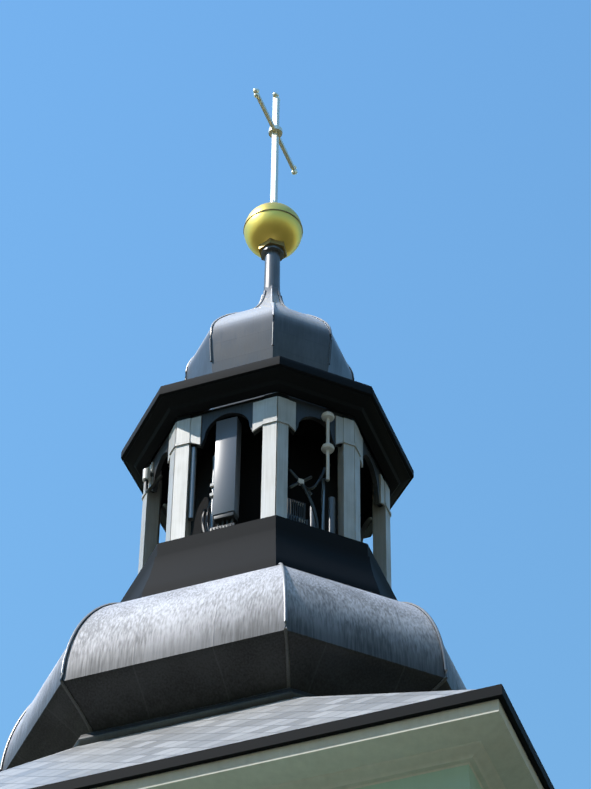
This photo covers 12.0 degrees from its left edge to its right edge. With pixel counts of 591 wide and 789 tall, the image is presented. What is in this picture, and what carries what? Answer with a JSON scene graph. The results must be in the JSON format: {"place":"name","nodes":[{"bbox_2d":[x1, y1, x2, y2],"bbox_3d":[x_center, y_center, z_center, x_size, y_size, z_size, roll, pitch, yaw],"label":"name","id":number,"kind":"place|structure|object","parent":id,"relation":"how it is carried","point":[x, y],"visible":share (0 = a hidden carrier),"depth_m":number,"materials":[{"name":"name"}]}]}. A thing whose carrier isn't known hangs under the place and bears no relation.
{"place":"outdoors","nodes":[
{"label":"outdoors","id":0,"kind":"place"},
{"bbox_2d":[161,397,379,517],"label":"lantern ceiling","id":1,"kind":"structure","parent":0,"point":[312,429],"depth_m":29.54,"materials":[{"name":"black"}]},
{"bbox_2d":[0,0,590,788],"label":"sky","id":2,"kind":"structure","parent":0,"point":[439,193],"materials":[{"name":"blue"}]},
{"bbox_2d":[356,764,481,788],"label":"tower wall","id":3,"kind":"structure","parent":0,"point":[462,777],"depth_m":22.48,"materials":[{"name":"green paint"}]},
{"bbox_2d":[0,689,543,788],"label":"tower roof","id":4,"kind":"structure","parent":3,"relation":"on","point":[195,735],"depth_m":24.11,"materials":[{"name":"grey metal"}]},
{"bbox_2d":[73,688,382,747],"bbox_3d":[-0.343,4.162,26.624,3.820,0.230,3.820,-14,-47,15],"label":"flashing","id":5,"kind":"object","parent":4,"relation":"on","point":[190,715],"visible":0.27,"depth_m":25.34,"materials":[{"name":"black metal"}]},
{"bbox_2d":[2,565,466,770],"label":"dome roof","id":6,"kind":"structure","parent":4,"relation":"on","point":[214,642],"depth_m":25.65,"materials":[{"name":"grey metal"}]},
{"bbox_2d":[0,563,447,771],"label":"roof ridge seams","id":7,"kind":"object","parent":6,"relation":"on","point":[82,621],"visible":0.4,"depth_m":25.82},
{"bbox_2d":[120,515,397,602],"bbox_3d":[-0.321,2.545,28.224,3.267,0.970,3.267,2,-45,-1],"label":"lantern base","id":8,"kind":"object","parent":6,"relation":"on","point":[232,550],"visible":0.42,"depth_m":27.39,"materials":[{"name":"black metal"}]},
{"bbox_2d":[138,392,390,586],"bbox_3d":[-0.307,1.548,29.210,2.634,1.885,2.634,2,-45,-1],"label":"lantern","id":9,"kind":"object","parent":8,"relation":"on","point":[276,417],"depth_m":28.93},
{"bbox_2d":[142,468,162,492],"bbox_3d":[-1.483,0.854,29.283,0.110,0.438,0.417,18,-47,-17],"label":"white sensor","id":10,"kind":"object","parent":9,"relation":"attached to","point":[147,476],"visible":1,"depth_m":29.41,"materials":[{"name":"white"}]},
{"bbox_2d":[146,392,388,484],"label":"cornice molding","id":11,"kind":"structure","parent":9,"relation":"on","point":[366,442],"depth_m":30.01,"materials":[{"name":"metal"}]},
{"bbox_2d":[121,356,413,538],"bbox_3d":[-0.296,0.782,29.969,3.129,0.288,3.129,2,-45,-1],"label":"roof eave","id":12,"kind":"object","parent":9,"relation":"on","point":[172,402],"depth_m":29.16,"materials":[{"name":"black metal"}]},
{"bbox_2d":[186,285,352,409],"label":"onion dome","id":13,"kind":"structure","parent":9,"relation":"on","point":[241,338],"depth_m":30.29,"materials":[{"name":"metal"}]},
{"bbox_2d":[185,288,353,379],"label":"roof ridge seams","id":14,"kind":"object","parent":13,"relation":"on","point":[273,322],"visible":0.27,"depth_m":30.58,"materials":[{"name":"metal"}]},
{"bbox_2d":[264,250,279,290],"bbox_3d":[-0.267,-1.330,32.059,0.190,0.815,0.190,2,-45,-1],"label":"finial pole","id":15,"kind":"object","parent":13,"relation":"on","point":[272,269],"visible":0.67,"depth_m":32.05,"materials":[{"name":"metal"}]},
{"bbox_2d":[243,202,302,260],"bbox_3d":[-0.259,-1.867,32.590,0.693,0.750,0.693,2,-45,-1],"label":"ball finial","id":16,"kind":"object","parent":15,"relation":"on","point":[277,226],"visible":0.88,"depth_m":32.36,"materials":[{"name":"gold metal"}]},
{"bbox_2d":[253,88,297,201],"bbox_3d":[-0.245,-2.888,33.600,0.255,2.218,1.400,-8,-45,9],"label":"cross","id":17,"kind":"object","parent":16,"relation":"on","point":[275,131],"visible":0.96,"depth_m":33.71,"materials":[{"name":"silver metal"}]},
{"bbox_2d":[287,498,305,518],"bbox_3d":[-0.005,1.190,28.257,0.200,0.260,0.132,18,-47,-17],"label":"remote radio unit","id":18,"kind":"object","parent":9,"relation":"attached to","point":[296,508],"visible":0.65,"depth_m":28.23,"materials":[{"name":"grey metal"}]},
{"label":"lantern floor","id":19,"kind":"structure","parent":9,"relation":"attached to","visible":0},
{"bbox_2d":[188,447,214,531],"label":"cables","id":20,"kind":"object","parent":19,"relation":"on","point":[192,485],"visible":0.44,"depth_m":28.40,"materials":[{"name":"silver metal"}]},
{"bbox_2d":[210,523,234,530],"bbox_3d":[-0.718,1.422,27.968,0.260,0.250,0.132,-14,-47,15],"label":"remote radio unit","id":21,"kind":"object","parent":19,"relation":"on","point":[221,526],"visible":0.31,"depth_m":28.00,"materials":[{"name":"grey metal"}]},
{"bbox_2d":[213,416,241,525],"bbox_3d":[-0.707,0.931,28.588,0.281,1.880,0.453,2,-45,-1],"label":"panel antenna","id":22,"kind":"object","parent":19,"relation":"on","point":[226,494],"visible":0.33,"depth_m":28.48,"materials":[{"name":"grey"}]},
{"bbox_2d":[287,513,307,524],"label":"connectors","id":23,"kind":"object","parent":19,"relation":"on","point":[297,519],"visible":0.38,"depth_m":27.95,"materials":[{"name":"grey metal"}]},
{"bbox_2d":[288,467,325,527],"bbox_3d":[0.119,1.057,28.168,0.412,1.052,0.102,25,-50,-23],"label":"cable bracket","id":24,"kind":"object","parent":19,"relation":"on","point":[307,491],"visible":0.85,"depth_m":28.25,"materials":[{"name":"grey"}]},
{"bbox_2d":[309,506,314,526],"bbox_3d":[0.168,1.344,28.073,0.057,0.585,0.060,2,-45,-1],"label":"grey conduit","id":25,"kind":"object","parent":19,"relation":"on","point":[311,521],"visible":0.16,"depth_m":28.13,"materials":[{"name":"grey metal"}]},
{"bbox_2d":[321,411,334,529],"bbox_3d":[0.306,0.831,28.406,0.189,1.785,0.140,-29,-52,27],"label":"rod antenna","id":26,"kind":"object","parent":19,"relation":"on","point":[327,447],"visible":0.98,"depth_m":28.59,"materials":[{"name":"white metal"}]},
{"bbox_2d":[328,496,334,532],"bbox_3d":[0.362,1.315,28.148,0.071,0.735,0.075,2,-45,-1],"label":"grey conduit","id":27,"kind":"object","parent":19,"relation":"on","point":[331,513],"visible":0.66,"depth_m":28.21,"materials":[{"name":"grey metal"}]},
{"bbox_2d":[29,684,554,788],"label":"roof edge trim","id":28,"kind":"structure","parent":3,"relation":"on","point":[435,705],"depth_m":22.76,"materials":[{"name":"black paint"}]},
{"bbox_2d":[93,699,543,788],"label":"tower cornice","id":29,"kind":"structure","parent":3,"relation":"attached to","point":[482,740],"depth_m":22.61,"materials":[{"name":"green paint"}]}
]}

